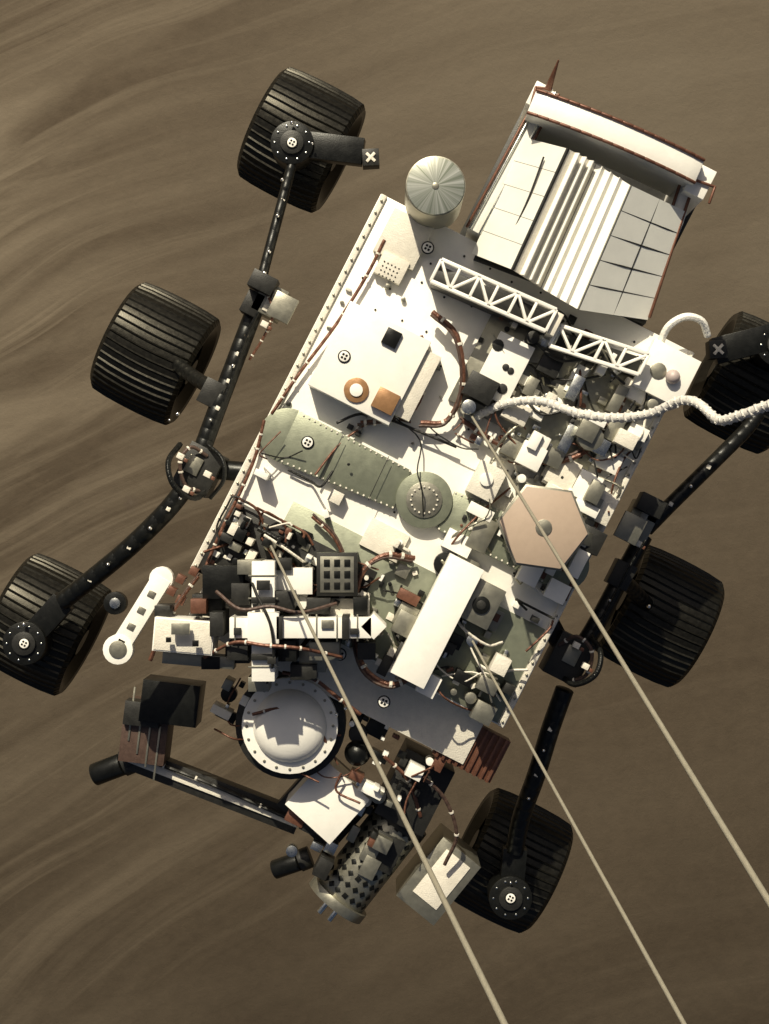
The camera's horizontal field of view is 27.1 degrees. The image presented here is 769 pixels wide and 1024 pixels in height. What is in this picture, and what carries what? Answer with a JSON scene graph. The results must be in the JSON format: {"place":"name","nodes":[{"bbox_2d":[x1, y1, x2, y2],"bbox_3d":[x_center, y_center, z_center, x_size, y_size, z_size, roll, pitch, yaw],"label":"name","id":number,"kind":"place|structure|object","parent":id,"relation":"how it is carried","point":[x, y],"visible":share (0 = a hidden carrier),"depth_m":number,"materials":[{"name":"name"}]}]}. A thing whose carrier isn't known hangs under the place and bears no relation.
{"place":"outdoors","nodes":[
{"label":"outdoors","id":0,"kind":"place"},
{"bbox_2d":[0,0,768,1023],"bbox_3d":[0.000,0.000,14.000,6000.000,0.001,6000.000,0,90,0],"label":"ground","id":1,"kind":"structure","parent":0,"point":[132,898],"depth_m":14.00,"materials":[{"name":"brown sand"}]},
{"bbox_2d":[0,67,768,932],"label":"wheels","id":2,"kind":"object","parent":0,"point":[152,333],"visible":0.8,"depth_m":6.71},
{"bbox_2d":[2,121,768,919],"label":"rocker-bogie suspension","id":3,"kind":"object","parent":2,"relation":"on","point":[204,465],"visible":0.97,"depth_m":6.36,"materials":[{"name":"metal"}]},
{"bbox_2d":[191,194,693,727],"bbox_3d":[0.218,-0.193,6.260,1.326,0.560,1.584,27,90,0],"label":"rover body","id":4,"kind":"object","parent":3,"relation":"on","point":[281,490],"visible":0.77,"depth_m":6.00,"materials":[{"name":"white paint"}]},
{"bbox_2d":[89,468,554,925],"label":"instruments","id":5,"kind":"object","parent":4,"relation":"attached to","point":[245,608],"visible":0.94,"depth_m":6.08,"materials":[{"name":"white paint"}]},
{"bbox_2d":[404,156,465,228],"bbox_3d":[0.184,-1.173,5.886,0.216,0.329,0.216,0,90,0],"label":"uhf antenna","id":6,"kind":"object","parent":4,"relation":"on","point":[435,186],"visible":0.98,"depth_m":5.72,"materials":[{"name":"grey metal"}]},
{"bbox_2d":[205,208,710,688],"bbox_3d":[0.233,-0.209,5.893,1.347,0.334,1.787,28,90,0],"label":"deck equipment","id":7,"kind":"object","parent":4,"relation":"on","point":[377,369],"visible":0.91,"depth_m":5.91,"materials":[{"name":"white paint"}]},
{"bbox_2d":[473,395,768,425],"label":"umbilical cable","id":8,"kind":"object","parent":7,"relation":"on","point":[707,411],"visible":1,"depth_m":5.53,"materials":[{"name":"white plastic"}]},
{"bbox_2d":[269,414,768,1023],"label":"bridle cables","id":9,"kind":"object","parent":4,"relation":"attached to","point":[753,876],"visible":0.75,"depth_m":2.95,"materials":[{"name":"fabric"}]},
{"bbox_2d":[429,60,716,376],"bbox_3d":[0.748,-1.059,6.060,0.845,0.580,0.944,27,90,0],"label":"frame","id":10,"kind":"object","parent":4,"relation":"attached to","point":[663,169],"visible":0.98,"depth_m":5.87,"materials":[{"name":"white metal"}]},
{"bbox_2d":[472,138,686,319],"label":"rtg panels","id":11,"kind":"object","parent":10,"relation":"attached to","point":[578,231],"visible":1,"depth_m":5.84,"materials":[{"name":"white metal"}]}
]}

